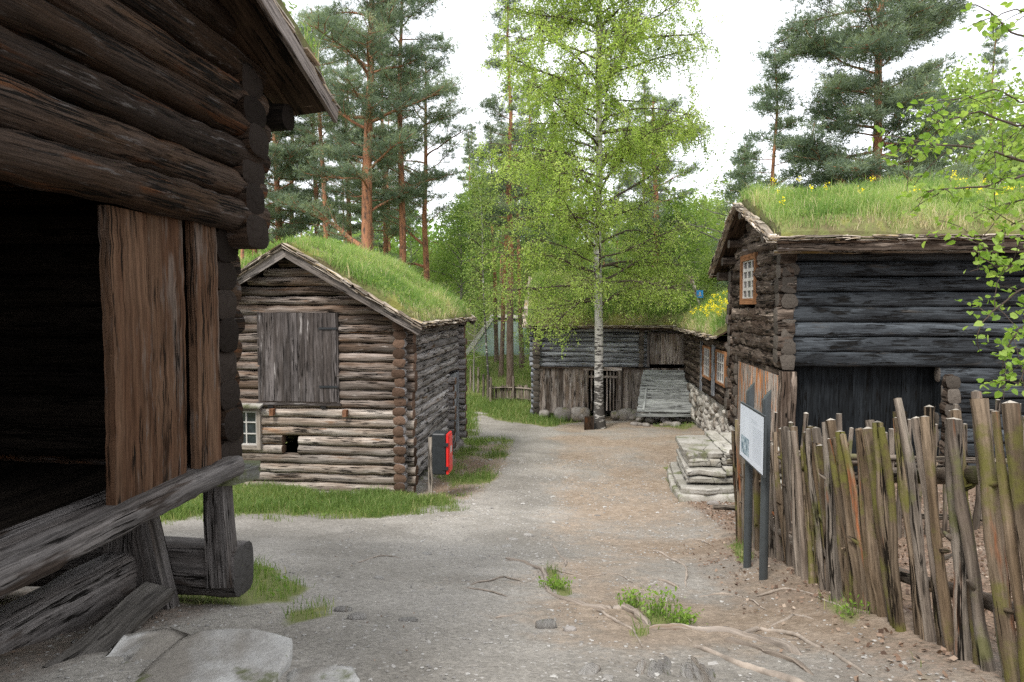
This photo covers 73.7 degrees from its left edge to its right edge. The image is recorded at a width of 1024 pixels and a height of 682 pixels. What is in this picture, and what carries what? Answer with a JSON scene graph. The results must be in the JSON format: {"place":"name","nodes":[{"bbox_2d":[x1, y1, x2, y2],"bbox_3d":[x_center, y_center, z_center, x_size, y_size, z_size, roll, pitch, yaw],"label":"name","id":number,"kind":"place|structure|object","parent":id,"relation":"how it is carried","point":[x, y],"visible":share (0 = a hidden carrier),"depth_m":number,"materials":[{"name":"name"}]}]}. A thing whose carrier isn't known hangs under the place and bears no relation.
{"place":"outdoors","nodes":[
{"label":"outdoors","id":0,"kind":"place"},
{"bbox_2d":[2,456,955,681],"bbox_3d":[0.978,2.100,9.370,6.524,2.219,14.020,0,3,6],"label":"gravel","id":1,"kind":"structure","parent":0,"point":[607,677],"depth_m":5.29,"materials":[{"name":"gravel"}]},
{"bbox_2d":[0,277,1023,681],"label":"ground","id":2,"kind":"structure","parent":0,"point":[394,595],"depth_m":5.41,"materials":[{"name":"gravel"}]},
{"bbox_2d":[42,581,175,667],"bbox_3d":[-2.162,1.566,3.729,0.203,0.243,1.267,0,3,-8],"label":"loose timber","id":3,"kind":"object","parent":2,"relation":"on","point":[135,609],"visible":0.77,"depth_m":3.76,"materials":[{"name":"wood"}]},
{"bbox_2d":[106,627,189,663],"bbox_3d":[-1.838,1.771,3.295,0.347,0.542,0.700,0,3,6],"label":"rough stone","id":4,"kind":"object","parent":2,"relation":"on","point":[144,645],"visible":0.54,"depth_m":3.40,"materials":[{"name":"stone"}]},
{"bbox_2d":[0,0,340,653],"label":"raised storehouse","id":5,"kind":"structure","parent":2,"relation":"on","point":[135,161],"depth_m":3.98,"materials":[{"name":"brown wood"}]},
{"bbox_2d":[135,629,292,681],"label":"flat stone","id":6,"kind":"object","parent":2,"relation":"on","point":[231,655],"visible":0.98,"depth_m":3.14,"materials":[{"name":"stone"}]},
{"bbox_2d":[238,249,258,260],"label":"leafy tree","id":7,"kind":"object","parent":2,"relation":"on","point":[247,253],"visible":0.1,"depth_m":68.23,"materials":[{"name":"green plant"}]},
{"bbox_2d":[249,131,303,256],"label":"pine tree","id":8,"kind":"object","parent":2,"relation":"on","point":[276,175],"visible":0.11,"depth_m":34.52,"materials":[{"name":"green plant"}]},
{"bbox_2d":[264,114,334,242],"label":"pine tree","id":9,"kind":"object","parent":2,"relation":"on","point":[292,161],"visible":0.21,"depth_m":36.35,"materials":[{"name":"green plant"}]},
{"bbox_2d":[266,119,332,244],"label":"pine tree","id":10,"kind":"object","parent":2,"relation":"on","point":[311,190],"visible":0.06,"depth_m":40.73,"materials":[{"name":"green plant"}]},
{"bbox_2d":[271,28,361,235],"bbox_3d":[-11.270,-7.830,37.658,5.296,19.549,5.843,2,4,38],"label":"pine tree","id":11,"kind":"object","parent":2,"relation":"on","point":[290,134],"visible":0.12,"depth_m":37.24,"materials":[{"name":"green plant"}]},
{"bbox_2d":[286,665,359,681],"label":"flat stone","id":12,"kind":"object","parent":2,"relation":"on","point":[325,673],"visible":1,"depth_m":3.06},
{"bbox_2d":[291,6,364,237],"bbox_3d":[-9.654,-7.153,34.582,4.264,19.039,4.060,1,3,15],"label":"pine tree","id":13,"kind":"object","parent":2,"relation":"on","point":[305,129],"visible":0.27,"depth_m":34.44,"materials":[{"name":"green plant"}]},
{"bbox_2d":[334,605,351,611],"bbox_3d":[-1.124,1.790,4.541,0.123,0.042,0.084,0,3,6],"label":"loose stone","id":14,"kind":"object","parent":2,"relation":"on","point":[340,608],"visible":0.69,"depth_m":4.52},
{"bbox_2d":[329,160,360,242],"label":"pine tree","id":15,"kind":"object","parent":2,"relation":"on","point":[355,231],"visible":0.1,"depth_m":73.62,"materials":[{"name":"green plant"}]},
{"bbox_2d":[310,43,380,244],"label":"pine tree","id":16,"kind":"object","parent":2,"relation":"on","point":[354,71],"visible":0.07,"depth_m":44.08,"materials":[{"name":"green plant"}]},
{"bbox_2d":[236,228,476,492],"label":"log house","id":17,"kind":"structure","parent":2,"relation":"on","point":[351,367],"depth_m":12.48,"materials":[{"name":"brown wood"}]},
{"bbox_2d":[242,403,262,449],"bbox_3d":[-5.042,1.570,12.596,0.921,0.877,0.214,0,3,6],"label":"window","id":18,"kind":"structure","parent":17,"relation":"in","point":[252,416],"depth_m":12.63,"materials":[{"name":"grey wood"}]},
{"bbox_2d":[347,612,366,619],"bbox_3d":[-0.971,1.731,4.274,0.121,0.041,0.097,0,3,6],"label":"loose stone","id":19,"kind":"object","parent":2,"relation":"on","point":[357,616],"visible":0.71,"depth_m":4.25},
{"bbox_2d":[265,0,467,250],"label":"pine tree","id":20,"kind":"object","parent":2,"relation":"on","point":[329,19],"visible":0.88,"depth_m":30.43,"materials":[{"name":"green plant"}]},
{"bbox_2d":[357,190,396,254],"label":"pine tree","id":21,"kind":"object","parent":2,"relation":"on","point":[378,243],"visible":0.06,"depth_m":56.92,"materials":[{"name":"green plant"}]},
{"bbox_2d":[357,107,410,239],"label":"pine tree","id":22,"kind":"object","parent":2,"relation":"on","point":[390,125],"visible":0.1,"depth_m":61.85,"materials":[{"name":"green plant"}]},
{"bbox_2d":[336,15,433,254],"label":"pine tree","id":23,"kind":"object","parent":2,"relation":"on","point":[387,230],"visible":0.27,"depth_m":42.33,"materials":[{"name":"green plant"}]},
{"bbox_2d":[374,164,408,250],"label":"pine tree","id":24,"kind":"object","parent":2,"relation":"on","point":[389,243],"visible":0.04,"depth_m":57.76,"materials":[{"name":"green plant"}]},
{"bbox_2d":[399,617,417,621],"bbox_3d":[-0.650,1.749,4.276,0.123,0.025,0.062,0,3,-1],"label":"loose stone","id":25,"kind":"object","parent":2,"relation":"on","point":[412,619],"visible":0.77,"depth_m":4.26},
{"bbox_2d":[339,0,478,263],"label":"pine tree","id":26,"kind":"object","parent":2,"relation":"on","point":[440,115],"visible":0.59,"depth_m":32.52,"materials":[{"name":"green plant"}]},
{"bbox_2d":[375,205,443,286],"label":"leafy tree","id":27,"kind":"object","parent":2,"relation":"on","point":[412,239],"visible":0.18,"depth_m":54.32,"materials":[{"name":"green plant"}]},
{"bbox_2d":[372,56,476,281],"bbox_3d":[-5.222,-6.686,37.095,5.784,18.107,6.580,-1,3,-15],"label":"pine tree","id":28,"kind":"object","parent":2,"relation":"on","point":[423,215],"visible":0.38,"depth_m":37.08,"materials":[{"name":"green plant"}]},
{"bbox_2d":[428,430,452,493],"bbox_3d":[-1.294,2.304,12.219,0.417,1.360,0.375,0,3,6],"label":"extinguisher cabinet","id":29,"kind":"object","parent":2,"relation":"on","point":[439,452],"visible":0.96,"depth_m":12.04,"materials":[{"name":"metal"}]},
{"bbox_2d":[419,235,488,335],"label":"leafy tree","id":30,"kind":"object","parent":2,"relation":"on","point":[433,254],"visible":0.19,"depth_m":48.15,"materials":[{"name":"green plant"}]},
{"bbox_2d":[408,194,502,358],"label":"leafy tree","id":31,"kind":"object","parent":2,"relation":"on","point":[442,260],"visible":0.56,"depth_m":41.92,"materials":[{"name":"green plant"}]},
{"bbox_2d":[455,123,482,289],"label":"pine tree","id":32,"kind":"object","parent":2,"relation":"on","point":[471,138],"visible":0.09,"depth_m":76.28,"materials":[{"name":"green plant"}]},
{"bbox_2d":[419,184,523,334],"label":"leafy tree","id":33,"kind":"object","parent":2,"relation":"on","point":[467,255],"visible":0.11,"depth_m":51.77,"materials":[{"name":"green plant"}]},
{"bbox_2d":[449,133,495,325],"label":"pine tree","id":34,"kind":"object","parent":2,"relation":"on","point":[467,146],"visible":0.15,"depth_m":57.41,"materials":[{"name":"green plant"}]},
{"bbox_2d":[466,351,484,378],"bbox_3d":[-2.036,1.343,37.460,1.400,1.883,1.156,-1,3,-16],"label":"bush","id":35,"kind":"object","parent":2,"relation":"on","point":[477,361],"visible":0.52,"depth_m":37.51,"materials":[{"name":"green plant"}]},
{"bbox_2d":[464,300,495,392],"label":"leafy tree","id":36,"kind":"object","parent":2,"relation":"on","point":[474,346],"visible":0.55,"depth_m":33.41,"materials":[{"name":"green plant"}]},
{"bbox_2d":[438,159,528,386],"bbox_3d":[-1.128,-2.659,31.286,4.120,11.137,3.587,0,3,6],"label":"young birch","id":37,"kind":"object","parent":2,"relation":"on","point":[477,180],"visible":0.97,"depth_m":31.04,"materials":[{"name":"green plant"}]},
{"bbox_2d":[482,374,484,397],"bbox_3d":[-1.344,2.215,31.950,0.149,1.354,0.120,0,3,6],"label":"fence post","id":38,"kind":"object","parent":2,"relation":"on","point":[483,385],"visible":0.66,"depth_m":31.91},
{"bbox_2d":[467,124,501,362],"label":"pine tree","id":39,"kind":"object","parent":2,"relation":"on","point":[496,344],"visible":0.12,"depth_m":43.93,"materials":[{"name":"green plant"}]},
{"bbox_2d":[467,587,507,596],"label":"exposed root","id":40,"kind":"object","parent":2,"relation":"on","point":[486,590],"visible":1,"depth_m":5.35,"materials":[{"name":"grey plant"}]},
{"bbox_2d":[471,576,520,584],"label":"exposed root","id":41,"kind":"object","parent":2,"relation":"on","point":[480,581],"visible":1,"depth_m":5.92,"materials":[{"name":"brown plant"}]},
{"bbox_2d":[466,314,528,355],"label":"green roofed hut","id":42,"kind":"object","parent":2,"relation":"on","point":[490,342],"visible":0.28,"depth_m":49.38,"materials":[{"name":"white paint"}]},
{"bbox_2d":[478,136,528,376],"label":"pine tree","id":43,"kind":"object","parent":2,"relation":"on","point":[501,361],"visible":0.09,"depth_m":38.17,"materials":[{"name":"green plant"}]},
{"bbox_2d":[486,119,520,273],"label":"pine tree","id":44,"kind":"object","parent":2,"relation":"on","point":[503,122],"visible":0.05,"depth_m":74.76,"materials":[{"name":"green plant"}]},
{"bbox_2d":[458,0,558,390],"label":"pine tree","id":45,"kind":"object","parent":2,"relation":"on","point":[493,106],"visible":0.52,"depth_m":33.51,"materials":[{"name":"green plant"}]},
{"bbox_2d":[489,376,530,401],"bbox_3d":[0.024,2.200,30.072,2.063,1.271,0.684,0,3,1],"label":"wicker fence","id":46,"kind":"object","parent":2,"relation":"on","point":[505,392],"visible":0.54,"depth_m":30.22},
{"bbox_2d":[8,449,1023,681],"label":"leaf litter","id":47,"kind":"object","parent":2,"relation":"on","point":[898,657],"visible":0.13,"depth_m":5.34,"materials":[{"name":"brown plant"}]},
{"bbox_2d":[495,119,541,367],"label":"pine tree","id":48,"kind":"object","parent":2,"relation":"on","point":[521,355],"visible":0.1,"depth_m":42.00,"materials":[{"name":"green plant"}]},
{"bbox_2d":[496,76,557,284],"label":"pine tree","id":49,"kind":"object","parent":2,"relation":"on","point":[521,119],"visible":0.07,"depth_m":49.30,"materials":[{"name":"green plant"}]},
{"bbox_2d":[501,260,557,371],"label":"leafy tree","id":50,"kind":"object","parent":2,"relation":"on","point":[526,338],"visible":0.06,"depth_m":36.52,"materials":[{"name":"green plant"}]},
{"bbox_2d":[492,190,576,334],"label":"leafy tree","id":51,"kind":"object","parent":2,"relation":"on","point":[530,251],"visible":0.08,"depth_m":46.38,"materials":[{"name":"green plant"}]},
{"bbox_2d":[160,352,921,666],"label":"grass","id":52,"kind":"structure","parent":2,"relation":"on","point":[270,496],"depth_m":11.33,"materials":[{"name":"plant"}]},
{"bbox_2d":[535,619,556,628],"bbox_3d":[0.210,1.771,4.243,0.135,0.068,0.098,0,3,-5],"label":"loose stone","id":53,"kind":"object","parent":2,"relation":"on","point":[545,624],"visible":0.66,"depth_m":4.21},
{"bbox_2d":[515,213,592,286],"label":"leafy tree","id":54,"kind":"object","parent":2,"relation":"on","point":[564,238],"visible":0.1,"depth_m":41.41,"materials":[{"name":"green plant"}]},
{"bbox_2d":[537,574,575,589],"bbox_3d":[0.360,1.974,5.532,0.316,0.143,0.256,0,3,6],"label":"weed clump","id":55,"kind":"object","parent":2,"relation":"on","point":[555,583],"visible":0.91,"depth_m":5.53,"materials":[{"name":"green plant"}]},
{"bbox_2d":[500,137,622,283],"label":"leafy tree","id":56,"kind":"object","parent":2,"relation":"on","point":[573,200],"visible":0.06,"depth_m":53.90,"materials":[{"name":"green plant"}]},
{"bbox_2d":[563,626,576,631],"bbox_3d":[0.352,1.759,4.159,0.076,0.039,0.058,-1,3,-11],"label":"loose stone","id":57,"kind":"object","parent":2,"relation":"on","point":[568,628],"visible":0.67,"depth_m":4.14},
{"bbox_2d":[505,557,651,625],"bbox_3d":[0.342,2.058,5.761,0.367,0.644,2.994,-1,3,-17],"label":"exposed root","id":58,"kind":"object","parent":2,"relation":"on","point":[644,619],"visible":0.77,"depth_m":4.95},
{"bbox_2d":[584,416,593,429],"bbox_3d":[2.498,2.688,22.132,0.318,0.470,0.297,0,3,6],"label":"wooden block","id":59,"kind":"object","parent":2,"relation":"on","point":[589,423],"depth_m":21.99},
{"bbox_2d":[578,662,600,674],"bbox_3d":[0.370,1.595,3.299,0.082,0.025,0.152,2,4,33],"label":"loose stone","id":60,"kind":"object","parent":2,"relation":"on","point":[591,668],"visible":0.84,"depth_m":3.29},
{"bbox_2d":[460,0,734,428],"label":"birch tree","id":61,"kind":"object","parent":2,"relation":"on","point":[644,140],"visible":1,"depth_m":21.44,"materials":[{"name":"green plant"}]},
{"bbox_2d":[587,222,615,269],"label":"pine tree","id":62,"kind":"object","parent":2,"relation":"on","point":[609,260],"visible":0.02,"depth_m":51.00,"materials":[{"name":"green plant"}]},
{"bbox_2d":[522,263,699,421],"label":"turf barn","id":63,"kind":"structure","parent":2,"relation":"on","point":[639,343],"depth_m":24.87,"materials":[{"name":"wood"}]},
{"bbox_2d":[588,371,617,410],"bbox_3d":[3.321,1.824,24.903,1.080,1.450,0.076,0,3,6],"label":"slatted door","id":64,"kind":"structure","parent":63,"relation":"in","point":[589,376],"depth_m":24.89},
{"bbox_2d":[591,183,630,268],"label":"pine tree","id":65,"kind":"object","parent":2,"relation":"on","point":[618,187],"visible":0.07,"depth_m":61.60,"materials":[{"name":"green plant"}]},
{"bbox_2d":[597,609,642,646],"bbox_3d":[0.697,1.779,4.265,0.093,0.268,1.032,0,3,-7],"label":"exposed root","id":66,"kind":"object","parent":2,"relation":"on","point":[603,612],"visible":0.95,"depth_m":4.39,"materials":[{"name":"brown plant"}]},
{"bbox_2d":[238,169,1023,288],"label":"woods","id":67,"kind":"object","parent":2,"relation":"on","point":[393,239],"visible":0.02,"depth_m":92.32,"materials":[{"name":"green plant"}]},
{"bbox_2d":[601,207,660,268],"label":"leafy tree","id":68,"kind":"object","parent":2,"relation":"on","point":[611,250],"visible":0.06,"depth_m":38.84,"materials":[{"name":"green plant"}]},
{"bbox_2d":[615,585,654,610],"bbox_3d":[0.887,1.850,4.884,0.318,0.182,0.269,0,3,-6],"label":"weed clump","id":69,"kind":"object","parent":2,"relation":"on","point":[634,603],"visible":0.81,"depth_m":4.88,"materials":[{"name":"green plant"}]},
{"bbox_2d":[616,78,666,258],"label":"pine tree","id":70,"kind":"object","parent":2,"relation":"on","point":[640,94],"visible":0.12,"depth_m":53.90,"materials":[{"name":"green plant"}]},
{"bbox_2d":[636,655,671,677],"bbox_3d":[0.705,1.610,3.374,0.191,0.058,0.308,0,3,6],"label":"bedrock outcrop","id":71,"kind":"object","parent":2,"relation":"on","point":[659,666],"visible":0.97,"depth_m":3.34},
{"bbox_2d":[629,370,693,426],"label":"loading ramp","id":72,"kind":"structure","parent":2,"relation":"on","point":[665,391],"depth_m":23.60,"materials":[{"name":"wood"}]},
{"bbox_2d":[642,584,681,618],"bbox_3d":[1.027,1.780,4.642,0.293,0.242,0.310,0,3,6],"label":"weed clump","id":73,"kind":"object","parent":2,"relation":"on","point":[662,603],"visible":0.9,"depth_m":4.62,"materials":[{"name":"green plant"}]},
{"bbox_2d":[614,93,714,267],"bbox_3d":[7.224,-5.164,34.861,5.044,15.414,4.796,-3,4,-42],"label":"pine tree","id":74,"kind":"object","parent":2,"relation":"on","point":[692,169],"visible":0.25,"depth_m":34.50,"materials":[{"name":"green plant"}]},
{"bbox_2d":[658,578,679,588],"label":"exposed root","id":75,"kind":"object","parent":2,"relation":"on","point":[669,582],"visible":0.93,"depth_m":5.82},
{"bbox_2d":[652,550,687,585],"bbox_3d":[1.635,2.250,6.833,0.179,0.498,2.194,0,3,5],"label":"exposed root","id":76,"kind":"object","parent":2,"relation":"on","point":[679,562],"visible":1,"depth_m":6.98,"materials":[{"name":"brown plant"}]},
{"bbox_2d":[626,183,725,301],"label":"leafy tree","id":77,"kind":"object","parent":2,"relation":"on","point":[702,206],"visible":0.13,"depth_m":38.38,"materials":[{"name":"green plant"}]},
{"bbox_2d":[631,189,722,294],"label":"leafy tree","id":78,"kind":"object","parent":2,"relation":"on","point":[683,211],"visible":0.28,"depth_m":34.50,"materials":[{"name":"green plant"}]},
{"bbox_2d":[661,603,706,624],"bbox_3d":[1.109,1.785,4.420,0.239,0.155,0.256,-1,3,-22],"label":"weed clump","id":79,"kind":"object","parent":2,"relation":"on","point":[685,614],"visible":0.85,"depth_m":4.40,"materials":[{"name":"green plant"}]},
{"bbox_2d":[680,656,715,681],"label":"bedrock outcrop","id":80,"kind":"object","parent":2,"relation":"on","point":[700,670],"visible":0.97,"depth_m":3.27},
{"bbox_2d":[667,195,728,299],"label":"leafy tree","id":81,"kind":"object","parent":2,"relation":"on","point":[711,231],"visible":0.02,"depth_m":43.26,"materials":[{"name":"green plant"}]},
{"bbox_2d":[673,287,734,432],"bbox_3d":[7.656,0.362,20.443,4.713,4.938,7.895,0,3,6],"label":"annex","id":82,"kind":"object","parent":2,"relation":"on","point":[703,328],"visible":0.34,"depth_m":20.14,"materials":[{"name":"brown wood"}]},
{"bbox_2d":[702,345,711,380],"bbox_3d":[5.684,0.621,19.868,0.090,0.940,1.190,0,3,6],"label":"window","id":83,"kind":"structure","parent":82,"relation":"in","point":[706,350],"depth_m":20.01,"materials":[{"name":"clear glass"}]},
{"bbox_2d":[715,349,727,387],"bbox_3d":[5.487,0.704,17.904,0.090,0.900,1.200,0,3,6],"label":"window","id":84,"kind":"structure","parent":82,"relation":"in","point":[720,355],"depth_m":17.96,"materials":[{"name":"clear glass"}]},
{"bbox_2d":[693,248,727,335],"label":"leafy tree","id":85,"kind":"object","parent":2,"relation":"on","point":[702,278],"visible":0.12,"depth_m":29.00,"materials":[{"name":"green plant"}]},
{"bbox_2d":[655,161,791,293],"bbox_3d":[10.073,-3.146,32.950,7.023,11.549,6.762,-2,4,-39],"label":"leafy tree","id":86,"kind":"object","parent":2,"relation":"on","point":[729,202],"visible":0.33,"depth_m":32.77,"materials":[{"name":"green plant"}]},
{"bbox_2d":[666,430,781,501],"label":"stone steps","id":87,"kind":"structure","parent":2,"relation":"on","point":[700,470],"depth_m":12.26,"materials":[{"name":"stone"}]},
{"bbox_2d":[649,623,801,654],"bbox_3d":[1.299,1.736,4.047,0.943,0.207,0.334,3,4,43],"label":"exposed root","id":88,"kind":"object","parent":2,"relation":"on","point":[786,645],"visible":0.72,"depth_m":4.09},
{"bbox_2d":[699,592,765,609],"bbox_3d":[1.734,1.949,5.120,0.259,0.187,0.669,-2,3,-28],"label":"exposed root","id":89,"kind":"object","parent":2,"relation":"on","point":[734,595],"visible":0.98,"depth_m":5.35,"materials":[{"name":"brown plant"}]},
{"bbox_2d":[707,140,769,335],"bbox_3d":[10.966,-3.281,31.901,5.108,12.167,4.825,-1,3,-19],"label":"pine tree","id":90,"kind":"object","parent":2,"relation":"on","point":[748,149],"visible":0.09,"depth_m":31.64,"materials":[{"name":"green plant"}]},
{"bbox_2d":[687,637,805,681],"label":"exposed root","id":91,"kind":"object","parent":2,"relation":"on","point":[774,673],"visible":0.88,"depth_m":3.33,"materials":[{"name":"brown plant"}]},
{"bbox_2d":[740,382,771,579],"bbox_3d":[2.132,1.299,5.973,0.098,1.820,0.840,0,3,6],"label":"information sign","id":92,"kind":"object","parent":2,"relation":"on","point":[755,434],"visible":0.95,"depth_m":5.76,"materials":[{"name":"grey metal"}]},
{"bbox_2d":[700,42,815,303],"bbox_3d":[9.805,-4.359,25.848,5.404,13.627,5.721,0,3,6],"label":"pine tree","id":93,"kind":"object","parent":2,"relation":"on","point":[776,95],"visible":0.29,"depth_m":25.59,"materials":[{"name":"green plant"}]},
{"bbox_2d":[724,637,813,674],"bbox_3d":[1.373,1.665,3.610,0.102,0.204,0.742,-1,3,-16],"label":"exposed root","id":94,"kind":"object","parent":2,"relation":"on","point":[800,664],"visible":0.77,"depth_m":3.62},
{"bbox_2d":[771,614,812,626],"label":"exposed root","id":95,"kind":"object","parent":2,"relation":"on","point":[788,617],"visible":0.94,"depth_m":4.41,"materials":[{"name":"brown plant"}]},
{"bbox_2d":[756,587,843,609],"bbox_3d":[2.157,1.856,4.917,0.296,0.255,0.858,-1,3,-20],"label":"exposed root","id":96,"kind":"object","parent":2,"relation":"on","point":[770,592],"visible":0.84,"depth_m":5.26,"materials":[{"name":"brown plant"}]},
{"bbox_2d":[744,626,862,672],"bbox_3d":[1.626,1.680,3.747,0.279,0.315,1.038,-1,3,-17],"label":"exposed root","id":97,"kind":"object","parent":2,"relation":"on","point":[785,632],"visible":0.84,"depth_m":3.96,"materials":[{"name":"brown plant"}]},
{"bbox_2d":[834,593,875,616],"bbox_3d":[2.153,1.658,4.271,0.236,0.184,0.182,0,3,6],"label":"weed clump","id":98,"kind":"object","parent":2,"relation":"on","point":[848,608],"visible":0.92,"depth_m":4.26,"materials":[{"name":"green plant"}]},
{"bbox_2d":[708,168,1023,471],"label":"tarred house","id":99,"kind":"structure","parent":2,"relation":"on","point":[846,304],"depth_m":12.44,"materials":[{"name":"black wood"}]},
{"bbox_2d":[739,252,758,303],"bbox_3d":[5.236,-1.361,15.079,0.090,1.100,1.370,0,3,6],"label":"window","id":100,"kind":"structure","parent":99,"relation":"in","point":[748,263],"depth_m":15.14,"materials":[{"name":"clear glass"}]},
{"bbox_2d":[737,361,778,440],"bbox_3d":[5.227,1.355,14.563,0.053,1.570,3.398,0,3,6],"label":"gable door","id":101,"kind":"structure","parent":99,"relation":"in","point":[765,381],"depth_m":14.45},
{"bbox_2d":[789,366,932,466],"bbox_3d":[6.546,1.430,12.846,2.610,2.000,0.053,0,3,6],"label":"tarred door","id":102,"kind":"structure","parent":99,"relation":"in","point":[860,394],"depth_m":12.81,"materials":[{"name":"wood"}]},
{"bbox_2d":[713,399,1023,538],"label":"pen fence","id":103,"kind":"object","parent":2,"relation":"on","point":[976,516],"visible":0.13,"depth_m":7.84,"materials":[{"name":"wood"}]},
{"bbox_2d":[730,390,1023,681],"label":"picket fence","id":104,"kind":"object","parent":2,"relation":"on","point":[842,536],"visible":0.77,"depth_m":3.71,"materials":[{"name":"wood"}]},
{"bbox_2d":[757,0,1010,190],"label":"pine tree","id":105,"kind":"object","parent":2,"relation":"on","point":[889,33],"visible":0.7,"depth_m":21.63,"materials":[{"name":"green plant"}]},
{"bbox_2d":[868,1,1023,399],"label":"hazel tree","id":106,"kind":"object","parent":2,"relation":"on","point":[995,21],"visible":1,"depth_m":3.56,"materials":[{"name":"green plant"}]},
{"bbox_2d":[881,48,1023,187],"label":"leafy tree","id":107,"kind":"object","parent":2,"relation":"on","point":[967,86],"visible":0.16,"depth_m":27.84,"materials":[{"name":"green plant"}]},
{"bbox_2d":[949,24,1023,183],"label":"pine tree","id":108,"kind":"object","parent":2,"relation":"on","point":[988,56],"visible":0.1,"depth_m":30.14,"materials":[{"name":"green plant"}]},
{"bbox_2d":[265,0,1023,274],"label":"sky","id":109,"kind":"structure","parent":0,"point":[745,22],"materials":[{"name":"white"}]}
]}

